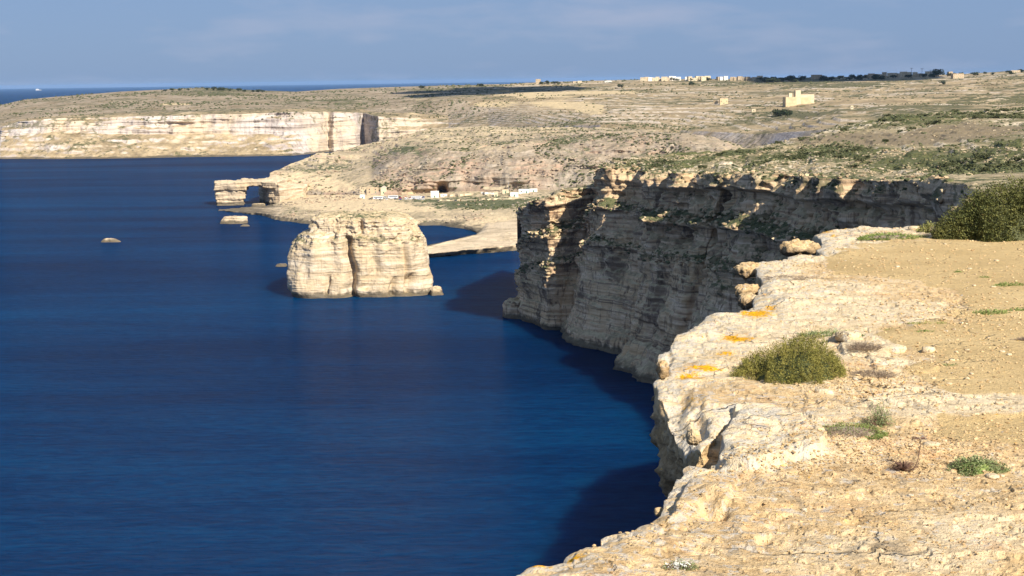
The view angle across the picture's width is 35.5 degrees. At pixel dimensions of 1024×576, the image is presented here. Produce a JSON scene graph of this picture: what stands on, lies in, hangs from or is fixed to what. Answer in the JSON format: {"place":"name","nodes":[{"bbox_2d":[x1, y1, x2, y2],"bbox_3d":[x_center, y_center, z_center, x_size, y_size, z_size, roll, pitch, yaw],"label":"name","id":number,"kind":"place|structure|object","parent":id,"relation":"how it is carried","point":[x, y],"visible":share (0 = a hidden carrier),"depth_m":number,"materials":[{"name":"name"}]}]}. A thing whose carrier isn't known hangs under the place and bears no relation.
{"place":"outdoors","nodes":[
{"label":"outdoors","id":0,"kind":"place"},
{"bbox_2d":[0,81,666,575],"bbox_3d":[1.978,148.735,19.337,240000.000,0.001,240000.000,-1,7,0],"label":"sea","id":1,"kind":"structure","parent":0,"point":[190,385],"depth_m":749.06,"materials":[{"name":"liquid"}]},
{"bbox_2d":[101,238,120,241],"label":"sea rock","id":2,"kind":"object","parent":1,"relation":"in","point":[109,240],"visible":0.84,"depth_m":1542.15,"materials":[{"name":"stone"}]},
{"bbox_2d":[220,216,247,223],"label":"sea rock","id":3,"kind":"object","parent":1,"relation":"in","point":[234,220],"visible":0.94,"depth_m":1726.06,"materials":[{"name":"stone"}]},
{"bbox_2d":[251,203,265,206],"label":"sea rock","id":4,"kind":"object","parent":1,"relation":"in","point":[258,204],"visible":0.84,"depth_m":1962.65,"materials":[{"name":"stone"}]},
{"bbox_2d":[214,174,309,205],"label":"rock arch","id":5,"kind":"object","parent":1,"relation":"in","point":[274,189],"visible":0.62,"depth_m":1985.37,"materials":[{"name":"stone"}]},
{"bbox_2d":[219,203,311,223],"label":"rock shelf","id":6,"kind":"object","parent":1,"relation":"in","point":[269,211],"visible":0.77,"depth_m":1854.14,"materials":[{"name":"stone"}]},
{"bbox_2d":[275,263,286,266],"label":"sea rock","id":7,"kind":"object","parent":1,"relation":"in","point":[281,265],"visible":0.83,"depth_m":1317.75,"materials":[{"name":"stone"}]},
{"bbox_2d":[287,210,432,298],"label":"sea stack","id":8,"kind":"object","parent":1,"relation":"in","point":[345,254],"visible":0.98,"depth_m":1122.15,"materials":[{"name":"stone"}]},
{"bbox_2d":[430,286,443,295],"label":"sea rock","id":9,"kind":"object","parent":1,"relation":"in","point":[436,290],"visible":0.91,"depth_m":1128.94,"materials":[{"name":"stone"}]},
{"bbox_2d":[427,219,516,257],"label":"spit","id":10,"kind":"structure","parent":1,"relation":"in","point":[489,237],"depth_m":1435.05,"materials":[{"name":"stone"}]},
{"bbox_2d":[502,297,520,318],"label":"sea rock","id":11,"kind":"object","parent":1,"relation":"in","point":[510,306],"visible":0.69,"depth_m":1014.16,"materials":[{"name":"stone"}]},
{"bbox_2d":[270,126,743,232],"bbox_3d":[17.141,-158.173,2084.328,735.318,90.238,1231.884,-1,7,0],"label":"bay slope","id":12,"kind":"structure","parent":0,"point":[489,172],"depth_m":1949.91,"materials":[{"name":"stone"}]},
{"bbox_2d":[366,187,378,194],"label":"house","id":13,"kind":"structure","parent":12,"relation":"on","point":[370,190],"depth_m":1958.26,"materials":[{"name":"beige stone"}]},
{"bbox_2d":[380,186,386,194],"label":"chapel","id":14,"kind":"structure","parent":12,"relation":"on","point":[383,189],"depth_m":1954.68,"materials":[{"name":"beige stone"}]},
{"bbox_2d":[431,191,438,197],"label":"building","id":15,"kind":"structure","parent":12,"relation":"on","point":[434,194],"depth_m":1898.07,"materials":[{"name":"white paint"}]},
{"bbox_2d":[448,193,472,196],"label":"boundary wall","id":16,"kind":"structure","parent":12,"relation":"on","point":[460,194],"depth_m":1893.69,"materials":[{"name":"beige stone"}]},
{"bbox_2d":[437,197,528,200],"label":"field wall","id":17,"kind":"structure","parent":12,"relation":"on","point":[482,199],"depth_m":1832.05,"materials":[{"name":"beige stone"}]},
{"bbox_2d":[271,129,698,222],"bbox_3d":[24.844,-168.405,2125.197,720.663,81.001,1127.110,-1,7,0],"label":"loose rocks","id":18,"kind":"object","parent":12,"relation":"on","point":[414,177],"visible":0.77,"depth_m":1953.54,"materials":[{"name":"stone"}]},
{"bbox_2d":[483,185,507,189],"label":"field wall","id":19,"kind":"structure","parent":12,"relation":"on","point":[494,188],"depth_m":1921.87,"materials":[{"name":"beige stone"}]},
{"bbox_2d":[502,189,508,193],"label":"shed","id":20,"kind":"structure","parent":12,"relation":"on","point":[504,191],"depth_m":1881.74,"materials":[{"name":"beige stone"}]},
{"bbox_2d":[280,126,743,215],"bbox_3d":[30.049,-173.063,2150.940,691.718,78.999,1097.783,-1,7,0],"label":"scrub","id":21,"kind":"object","parent":12,"relation":"on","point":[503,204],"visible":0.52,"depth_m":1973.90,"materials":[{"name":"green plant"}]},
{"bbox_2d":[510,192,517,196],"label":"shed","id":22,"kind":"structure","parent":12,"relation":"on","point":[514,194],"depth_m":1848.42,"materials":[{"name":"white paint"}]},
{"bbox_2d":[518,189,528,193],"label":"shed","id":23,"kind":"structure","parent":12,"relation":"on","point":[521,191],"depth_m":1872.63,"materials":[{"name":"white paint"}]},
{"bbox_2d":[0,71,1023,158],"bbox_3d":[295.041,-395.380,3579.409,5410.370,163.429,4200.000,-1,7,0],"label":"headland","id":24,"kind":"structure","parent":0,"point":[113,133],"depth_m":3423.39,"materials":[{"name":"stone"}]},
{"bbox_2d":[0,75,1023,133],"bbox_3d":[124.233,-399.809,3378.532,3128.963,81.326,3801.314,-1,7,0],"label":"scrub","id":25,"kind":"object","parent":24,"relation":"on","point":[452,102],"visible":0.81,"depth_m":3763.31,"materials":[{"name":"green plant"}]},
{"bbox_2d":[719,98,727,104],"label":"ruin","id":26,"kind":"object","parent":24,"relation":"on","point":[722,101],"visible":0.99,"depth_m":3006.87,"materials":[{"name":"stone"}]},
{"bbox_2d":[772,108,785,115],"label":"tree","id":27,"kind":"object","parent":24,"relation":"on","point":[779,113],"visible":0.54,"depth_m":2380.78,"materials":[{"name":"green plant"}]},
{"bbox_2d":[779,109,793,116],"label":"tree","id":28,"kind":"object","parent":24,"relation":"on","point":[785,112],"visible":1,"depth_m":2269.27,"materials":[{"name":"green plant"}]},
{"bbox_2d":[783,90,813,106],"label":"stone fort","id":29,"kind":"structure","parent":24,"relation":"on","point":[798,98],"depth_m":2682.88,"materials":[{"name":"beige stone"}]},
{"bbox_2d":[932,70,944,75],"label":"tree","id":30,"kind":"object","parent":24,"relation":"on","point":[939,72],"visible":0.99,"depth_m":4297.21,"materials":[{"name":"green plant"}]},
{"bbox_2d":[951,73,963,78],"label":"house","id":31,"kind":"structure","parent":24,"relation":"on","point":[954,76],"depth_m":4136.18,"materials":[{"name":"beige stone"}]},
{"bbox_2d":[0,0,1023,88],"label":"sky","id":32,"kind":"structure","parent":0,"point":[44,43],"materials":[{"name":"blue"}]},
{"bbox_2d":[514,166,1018,400],"bbox_3d":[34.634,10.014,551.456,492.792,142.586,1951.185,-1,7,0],"label":"sea cliff","id":33,"kind":"structure","parent":0,"point":[635,313],"depth_m":819.89,"materials":[{"name":"stone"}]},
{"bbox_2d":[516,165,974,274],"bbox_3d":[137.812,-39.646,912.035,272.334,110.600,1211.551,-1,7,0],"label":"scrub","id":34,"kind":"object","parent":33,"relation":"on","point":[942,174],"visible":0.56,"depth_m":774.91,"materials":[{"name":"green plant"}]},
{"bbox_2d":[514,164,977,279],"bbox_3d":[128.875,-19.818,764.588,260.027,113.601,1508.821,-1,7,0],"label":"loose rocks","id":35,"kind":"object","parent":33,"relation":"on","point":[939,200],"visible":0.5,"depth_m":796.11,"materials":[{"name":"stone"}]},
{"bbox_2d":[517,226,1023,575],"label":"rocky ground","id":36,"kind":"structure","parent":0,"point":[709,398],"depth_m":8.31,"materials":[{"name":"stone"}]},
{"bbox_2d":[654,507,662,516],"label":"boulder","id":37,"kind":"object","parent":36,"relation":"on","point":[657,511],"visible":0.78,"depth_m":6.86,"materials":[{"name":"stone"}]},
{"bbox_2d":[655,360,669,378],"bbox_3d":[0.916,0.501,9.746,0.085,0.123,0.149,-1,7,0],"label":"boulder","id":38,"kind":"object","parent":36,"relation":"on","point":[662,368],"visible":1,"depth_m":9.69,"materials":[{"name":"stone"}]},
{"bbox_2d":[663,558,698,570],"bbox_3d":[0.630,1.029,5.936,0.165,0.054,0.119,-1,7,0],"label":"flowering plant","id":39,"kind":"object","parent":36,"relation":"on","point":[674,564],"visible":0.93,"depth_m":5.92,"materials":[{"name":"white plant"}]},
{"bbox_2d":[686,428,701,445],"bbox_3d":[0.903,0.743,7.963,0.076,0.090,0.102,-1,7,0],"label":"boulder","id":40,"kind":"object","parent":36,"relation":"on","point":[693,436],"visible":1,"depth_m":7.93,"materials":[{"name":"stone"}]},
{"bbox_2d":[737,292,755,309],"bbox_3d":[2.020,0.112,13.730,0.175,0.156,0.292,-1,7,0],"label":"boulder","id":41,"kind":"object","parent":36,"relation":"on","point":[745,300],"visible":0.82,"depth_m":13.62,"materials":[{"name":"stone"}]},
{"bbox_2d":[733,261,760,279],"bbox_3d":[2.281,-0.173,15.421,0.296,0.148,0.507,-1,7,0],"label":"boulder","id":42,"kind":"object","parent":36,"relation":"on","point":[744,270],"visible":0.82,"depth_m":15.25,"materials":[{"name":"stone"}]},
{"bbox_2d":[734,283,759,297],"bbox_3d":[2.063,0.042,14.022,0.244,0.150,0.353,-1,7,0],"label":"boulder","id":43,"kind":"object","parent":36,"relation":"on","point":[745,287],"visible":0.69,"depth_m":13.92,"materials":[{"name":"stone"}]},
{"bbox_2d":[750,274,822,280],"bbox_3d":[2.501,-0.091,14.267,0.642,0.043,0.536,-4,8,-27],"label":"dry cushion","id":44,"kind":"object","parent":36,"relation":"on","point":[789,275],"visible":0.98,"depth_m":14.29,"materials":[{"name":"beige plant"}]},
{"bbox_2d":[729,329,847,384],"bbox_3d":[1.679,0.493,9.688,0.742,0.467,0.705,-1,7,0],"label":"thyme bush","id":45,"kind":"object","parent":36,"relation":"on","point":[791,363],"visible":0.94,"depth_m":9.61,"materials":[{"name":"green plant"}]},
{"bbox_2d":[768,332,829,341],"bbox_3d":[1.979,0.345,11.203,0.509,0.037,0.476,-1,7,0],"label":"dry cushion","id":46,"kind":"object","parent":36,"relation":"on","point":[792,335],"visible":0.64,"depth_m":11.21,"materials":[{"name":"beige plant"}]},
{"bbox_2d":[779,238,820,256],"bbox_3d":[3.106,-0.429,17.310,0.442,0.225,0.460,-1,7,0],"label":"boulder","id":47,"kind":"object","parent":36,"relation":"on","point":[796,246],"visible":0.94,"depth_m":17.17,"materials":[{"name":"stone"}]},
{"bbox_2d":[814,388,834,394],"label":"stone","id":48,"kind":"object","parent":36,"relation":"on","point":[827,391],"visible":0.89,"depth_m":9.11,"materials":[{"name":"stone"}]},
{"bbox_2d":[795,328,864,336],"bbox_3d":[2.232,0.310,11.307,0.493,0.068,0.234,-1,7,0],"label":"creeping plant","id":49,"kind":"object","parent":36,"relation":"on","point":[824,332],"visible":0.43,"depth_m":11.29,"materials":[{"name":"plant"}]},
{"bbox_2d":[826,428,867,437],"bbox_3d":[1.658,0.730,8.021,0.269,0.038,0.227,-1,7,0],"label":"dry cushion","id":50,"kind":"object","parent":36,"relation":"on","point":[852,434],"visible":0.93,"depth_m":8.00,"materials":[{"name":"beige plant"}]},
{"bbox_2d":[835,330,861,341],"bbox_3d":[2.295,0.329,10.976,0.176,0.069,0.160,6,10,40],"label":"stone","id":51,"kind":"object","parent":36,"relation":"on","point":[843,336],"visible":0.94,"depth_m":10.92,"materials":[{"name":"stone"}]},
{"bbox_2d":[822,421,888,439],"bbox_3d":[1.676,0.723,8.106,0.460,0.081,0.346,-1,7,0],"label":"creeping plant","id":52,"kind":"object","parent":36,"relation":"on","point":[872,431],"visible":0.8,"depth_m":8.07,"materials":[{"name":"green plant"}]},
{"bbox_2d":[845,340,887,351],"bbox_3d":[2.315,0.376,10.482,0.274,0.065,0.248,2,8,21],"label":"dry cushion","id":53,"kind":"object","parent":36,"relation":"on","point":[866,347],"visible":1,"depth_m":10.47,"materials":[{"name":"brown plant"}]},
{"bbox_2d":[849,369,899,377],"bbox_3d":[2.192,0.518,9.680,0.318,0.037,0.288,-1,7,0],"label":"dry cushion","id":54,"kind":"object","parent":36,"relation":"on","point":[878,373],"visible":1,"depth_m":9.67,"materials":[{"name":"brown plant"}]},
{"bbox_2d":[858,399,895,428],"bbox_3d":[1.893,0.647,8.246,0.213,0.160,0.174,-1,7,0],"label":"upright plant","id":55,"kind":"object","parent":36,"relation":"on","point":[881,424],"visible":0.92,"depth_m":8.24,"materials":[{"name":"green plant"}]},
{"bbox_2d":[856,231,928,240],"bbox_3d":[4.241,-0.573,17.894,0.696,0.113,0.592,5,9,37],"label":"creeping plant","id":56,"kind":"object","parent":36,"relation":"on","point":[885,236],"visible":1,"depth_m":17.84,"materials":[{"name":"green plant"}]},
{"bbox_2d":[882,343,907,353],"bbox_3d":[2.532,0.409,10.665,0.190,0.069,0.192,-7,10,-40],"label":"stone","id":57,"kind":"object","parent":36,"relation":"on","point":[895,348],"visible":0.62,"depth_m":10.60,"materials":[{"name":"stone"}]},
{"bbox_2d":[886,436,928,473],"bbox_3d":[1.817,0.765,7.358,0.193,0.160,0.129,1,8,12],"label":"dead umbel","id":58,"kind":"object","parent":36,"relation":"on","point":[902,466],"visible":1,"depth_m":7.36,"materials":[{"name":"brown plant"}]},
{"bbox_2d":[908,226,919,230],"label":"stone","id":59,"kind":"object","parent":36,"relation":"on","point":[913,228],"visible":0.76,"depth_m":18.66,"materials":[{"name":"stone"}]},
{"bbox_2d":[905,321,946,323],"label":"tuft","id":60,"kind":"object","parent":36,"relation":"on","point":[925,322],"visible":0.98,"depth_m":11.71,"materials":[{"name":"plant"}]},
{"bbox_2d":[921,346,935,352],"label":"stone","id":61,"kind":"object","parent":36,"relation":"on","point":[928,349],"visible":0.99,"depth_m":10.49,"materials":[{"name":"stone"}]},
{"bbox_2d":[915,220,942,232],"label":"yellow shrub","id":62,"kind":"object","parent":36,"relation":"on","point":[926,228],"visible":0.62,"depth_m":18.38,"materials":[{"name":"green plant"}]},
{"bbox_2d":[923,441,940,445],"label":"stone","id":63,"kind":"object","parent":36,"relation":"on","point":[931,443],"visible":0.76,"depth_m":7.80,"materials":[{"name":"stone"}]},
{"bbox_2d":[930,173,1023,241],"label":"evergreen shrub","id":64,"kind":"object","parent":36,"relation":"on","point":[1003,220],"visible":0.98,"depth_m":17.50,"materials":[{"name":"green plant"}]},
{"bbox_2d":[955,191,999,236],"bbox_3d":[5.213,-0.680,17.928,0.682,0.813,0.553,4,9,33],"label":"evergreen shrub","id":65,"kind":"object","parent":36,"relation":"on","point":[972,212],"visible":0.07,"depth_m":17.87,"materials":[{"name":"green plant"}]},
{"bbox_2d":[946,454,1010,475],"bbox_3d":[2.125,0.822,7.355,0.264,0.117,0.247,-5,9,-31],"label":"succulent plant","id":66,"kind":"object","parent":36,"relation":"on","point":[973,465],"visible":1,"depth_m":7.32,"materials":[{"name":"green plant"}]},
{"bbox_2d":[973,308,1009,314],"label":"tuft","id":67,"kind":"object","parent":36,"relation":"on","point":[994,311],"visible":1,"depth_m":12.13,"materials":[{"name":"green plant"}]},
{"bbox_2d":[985,473,999,479],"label":"stone","id":68,"kind":"object","parent":36,"relation":"on","point":[993,476],"visible":1,"depth_m":7.19,"materials":[{"name":"stone"}]},
{"bbox_2d":[991,281,1023,286],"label":"tuft","id":69,"kind":"object","parent":36,"relation":"on","point":[1014,284],"visible":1,"depth_m":13.72,"materials":[{"name":"green plant"}]},
{"bbox_2d":[1008,307,1023,310],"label":"tuft","id":70,"kind":"object","parent":36,"relation":"on","point":[1018,309],"visible":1,"depth_m":12.25,"materials":[{"name":"green plant"}]},
{"bbox_2d":[517,108,1023,239],"bbox_3d":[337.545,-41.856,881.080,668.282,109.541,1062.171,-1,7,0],"label":"hillside","id":71,"kind":"structure","parent":0,"point":[959,137],"depth_m":837.14,"materials":[{"name":"beige stone"}]},
{"bbox_2d":[528,106,1023,201],"bbox_3d":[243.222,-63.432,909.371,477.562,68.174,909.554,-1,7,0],"label":"scrub","id":72,"kind":"object","parent":71,"relation":"on","point":[822,147],"visible":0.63,"depth_m":847.42,"materials":[{"name":"green plant"}]},
{"bbox_2d":[541,111,1023,198],"bbox_3d":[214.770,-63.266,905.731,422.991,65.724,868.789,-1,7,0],"label":"loose rocks","id":73,"kind":"object","parent":71,"relation":"on","point":[870,171],"visible":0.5,"depth_m":763.31,"materials":[{"name":"beige stone"}]},
{"bbox_2d":[853,156,867,161],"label":"hill bush","id":74,"kind":"object","parent":71,"relation":"on","point":[859,159],"visible":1,"depth_m":718.09,"materials":[{"name":"green plant"}]},
{"bbox_2d":[940,162,956,166],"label":"hill bush","id":75,"kind":"object","parent":71,"relation":"on","point":[948,164],"visible":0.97,"depth_m":607.75,"materials":[{"name":"green plant"}]},
{"bbox_2d":[965,164,976,167],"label":"hill bush","id":76,"kind":"object","parent":71,"relation":"on","point":[969,165],"visible":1,"depth_m":572.17,"materials":[{"name":"green plant"}]},
{"bbox_2d":[975,166,993,171],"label":"hill bush","id":77,"kind":"object","parent":71,"relation":"on","point":[982,168],"visible":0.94,"depth_m":540.85,"materials":[{"name":"green plant"}]},
{"bbox_2d":[976,153,992,158],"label":"hill bush","id":78,"kind":"object","parent":71,"relation":"on","point":[985,157],"visible":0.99,"depth_m":602.46,"materials":[{"name":"green plant"}]},
{"bbox_2d":[1004,160,1015,164],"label":"hill bush","id":79,"kind":"object","parent":71,"relation":"on","point":[1010,162],"visible":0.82,"depth_m":545.49,"materials":[{"name":"green plant"}]},
{"bbox_2d":[1000,163,1020,166],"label":"hill bush","id":80,"kind":"object","parent":71,"relation":"on","point":[1006,165],"visible":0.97,"depth_m":534.11,"materials":[{"name":"green plant"}]},
{"bbox_2d":[941,172,1023,190],"bbox_3d":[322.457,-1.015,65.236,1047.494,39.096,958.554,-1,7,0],"label":"inland ground","id":81,"kind":"structure","parent":0,"point":[1001,175],"depth_m":415.31,"materials":[{"name":"beige soil"}]}
]}

